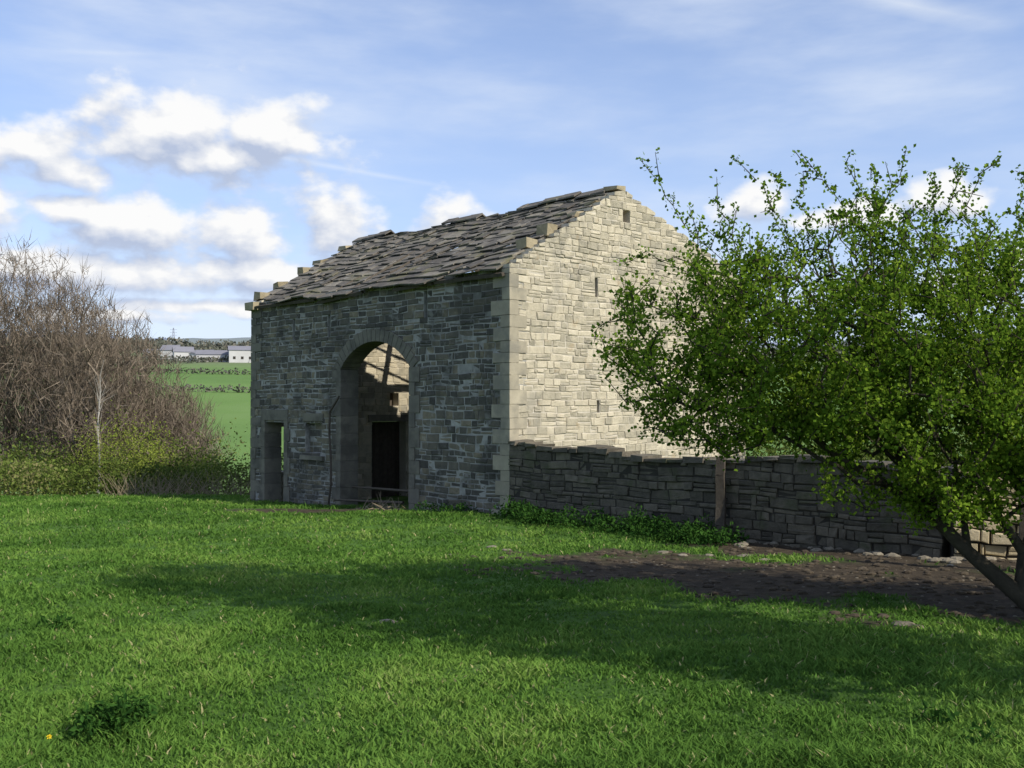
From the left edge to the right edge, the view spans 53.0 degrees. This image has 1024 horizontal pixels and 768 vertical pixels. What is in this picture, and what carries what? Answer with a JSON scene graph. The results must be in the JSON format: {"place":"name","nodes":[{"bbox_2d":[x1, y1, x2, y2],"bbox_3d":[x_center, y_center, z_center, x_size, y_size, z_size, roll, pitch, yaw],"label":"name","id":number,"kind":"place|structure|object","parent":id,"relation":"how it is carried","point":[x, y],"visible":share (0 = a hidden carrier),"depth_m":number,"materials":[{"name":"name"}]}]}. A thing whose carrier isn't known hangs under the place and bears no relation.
{"place":"outdoors","nodes":[
{"label":"outdoors","id":0,"kind":"place"},
{"bbox_2d":[0,492,1023,767],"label":"grass","id":1,"kind":"structure","parent":0,"point":[850,650],"depth_m":7.69,"materials":[{"name":"green plant"}]},
{"bbox_2d":[0,333,1023,767],"bbox_3d":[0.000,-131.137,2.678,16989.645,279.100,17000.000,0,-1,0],"label":"ground","id":2,"kind":"structure","parent":0,"point":[232,409],"depth_m":11.71,"materials":[{"name":"green plant"}]},
{"bbox_2d":[92,361,113,493],"bbox_3d":[-15.154,1.689,37.876,0.797,5.246,1.041,0,-1,0],"label":"birch tree","id":3,"kind":"object","parent":2,"relation":"on","point":[98,426],"visible":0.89,"depth_m":37.96,"materials":[{"name":"white plant"}]},
{"bbox_2d":[64,687,159,745],"bbox_3d":[-2.244,1.851,5.717,0.439,0.272,0.590,-1,-1,27],"label":"thistle plant","id":4,"kind":"object","parent":2,"relation":"on","point":[110,712],"visible":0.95,"depth_m":5.66,"materials":[{"name":"green plant"}]},
{"bbox_2d":[0,230,236,495],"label":"bare tree thicket","id":5,"kind":"object","parent":2,"relation":"on","point":[70,392],"visible":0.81,"depth_m":43.12,"materials":[{"name":"brown plant"}]},
{"bbox_2d":[63,394,237,489],"bbox_3d":[-13.008,2.431,37.151,7.359,4.281,3.811,0,-1,13],"label":"willow bush","id":6,"kind":"object","parent":2,"relation":"on","point":[130,451],"visible":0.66,"depth_m":37.22,"materials":[{"name":"green plant"}]},
{"bbox_2d":[160,345,180,358],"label":"farmhouse","id":7,"kind":"object","parent":2,"relation":"on","point":[168,348],"visible":0.41,"depth_m":556.49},
{"bbox_2d":[97,469,250,495],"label":"bramble stalks","id":8,"kind":"object","parent":2,"relation":"on","point":[160,488],"visible":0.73,"depth_m":33.34,"materials":[{"name":"brown plant"}]},
{"bbox_2d":[172,346,194,359],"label":"farmhouse","id":9,"kind":"object","parent":2,"relation":"on","point":[182,351],"visible":0.52,"depth_m":547.47,"materials":[{"name":"white paint"}]},
{"bbox_2d":[189,353,214,360],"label":"walls","id":10,"kind":"structure","parent":2,"relation":"on","point":[193,354],"depth_m":547.13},
{"bbox_2d":[196,354,227,361],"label":"walls","id":11,"kind":"structure","parent":2,"relation":"on","point":[215,356],"depth_m":540.07,"materials":[{"name":"white paint"}]},
{"bbox_2d":[195,350,228,354],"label":"roof","id":12,"kind":"structure","parent":11,"relation":"on","point":[220,352],"depth_m":542.44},
{"bbox_2d":[228,350,250,362],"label":"walls","id":13,"kind":"structure","parent":2,"relation":"on","point":[238,354],"depth_m":533.95,"materials":[{"name":"white paint"}]},
{"bbox_2d":[227,346,250,350],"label":"roof","id":14,"kind":"structure","parent":13,"relation":"on","point":[239,347],"depth_m":536.76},
{"bbox_2d":[327,396,407,504],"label":"fallen poles","id":15,"kind":"object","parent":2,"relation":"on","point":[360,487],"visible":0.88,"depth_m":26.39,"materials":[{"name":"wood"}]},
{"bbox_2d":[356,490,419,509],"bbox_3d":[-3.080,2.908,24.569,0.986,0.662,2.140,1,-2,-44],"label":"dead stalk pile","id":16,"kind":"object","parent":2,"relation":"on","point":[380,505],"visible":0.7,"depth_m":24.68,"materials":[{"name":"beige plant"}]},
{"bbox_2d":[0,445,947,496],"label":"hedge","id":17,"kind":"object","parent":2,"relation":"on","point":[46,474],"visible":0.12,"depth_m":34.58,"materials":[{"name":"green plant"}]},
{"bbox_2d":[245,185,745,514],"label":"stone barn","id":18,"kind":"structure","parent":2,"relation":"on","point":[434,365],"depth_m":24.67,"materials":[{"name":"stone"}]},
{"bbox_2d":[2,333,1011,392],"bbox_3d":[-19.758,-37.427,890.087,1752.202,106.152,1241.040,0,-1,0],"label":"distant trees","id":19,"kind":"object","parent":2,"relation":"on","point":[208,345],"visible":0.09,"depth_m":537.09,"materials":[{"name":"green plant"}]},
{"bbox_2d":[0,396,1022,495],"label":"scrub bushes","id":20,"kind":"object","parent":2,"relation":"on","point":[59,460],"visible":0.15,"depth_m":37.82,"materials":[{"name":"green plant"}]},
{"bbox_2d":[36,612,1006,744],"bbox_3d":[-0.679,2.003,7.387,7.649,0.320,0.620,-1,-1,28],"label":"dock plant","id":21,"kind":"object","parent":2,"relation":"on","point":[937,714],"visible":0.88,"depth_m":5.94,"materials":[{"name":"green plant"}]},
{"bbox_2d":[412,495,751,547],"bbox_3d":[0.778,2.555,20.248,1.652,0.650,9.047,1,-2,-42],"label":"nettle bed","id":22,"kind":"object","parent":2,"relation":"on","point":[697,533],"visible":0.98,"depth_m":18.75,"materials":[{"name":"green plant"}]},
{"bbox_2d":[327,520,1016,632],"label":"loose stones","id":23,"kind":"object","parent":2,"relation":"on","point":[952,560],"visible":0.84,"depth_m":15.07,"materials":[{"name":"grey stone"}]},
{"bbox_2d":[715,457,725,539],"bbox_3d":[3.599,2.134,17.715,0.184,1.758,0.180,0,-1,22],"label":"timber post","id":24,"kind":"object","parent":2,"relation":"on","point":[720,511],"visible":0.66,"depth_m":17.65,"materials":[{"name":"grey wood"}]},
{"bbox_2d":[510,445,948,556],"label":"stone wall","id":25,"kind":"structure","parent":2,"relation":"on","point":[627,470],"depth_m":18.16,"materials":[{"name":"grey stone"}]},
{"bbox_2d":[508,439,963,557],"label":"wall stones","id":26,"kind":"object","parent":25,"relation":"on","point":[806,538],"depth_m":17.77,"materials":[{"name":"grey stone"}]},
{"bbox_2d":[457,544,1023,629],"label":"mud clods","id":27,"kind":"object","parent":2,"relation":"on","point":[879,585],"visible":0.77,"depth_m":12.91,"materials":[{"name":"brown soil"}]},
{"bbox_2d":[590,144,1023,611],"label":"hawthorn tree","id":28,"kind":"object","parent":2,"relation":"on","point":[868,393],"visible":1,"depth_m":10.02,"materials":[{"name":"green plant"}]},
{"bbox_2d":[947,461,1019,558],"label":"stone wall","id":29,"kind":"structure","parent":2,"relation":"on","point":[951,551],"depth_m":14.84,"materials":[{"name":"grey stone"}]},
{"bbox_2d":[953,465,1019,559],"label":"wall stones","id":30,"kind":"object","parent":29,"relation":"on","point":[979,535],"depth_m":14.76,"materials":[{"name":"beige stone"}]},
{"bbox_2d":[1019,479,1023,539],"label":"timber post","id":31,"kind":"object","parent":2,"relation":"on","point":[1021,529],"visible":0.17,"depth_m":13.22,"materials":[{"name":"wood"}]},
{"bbox_2d":[0,0,1023,341],"label":"sky","id":32,"kind":"structure","parent":0,"point":[197,154],"materials":[{"name":"blue"}]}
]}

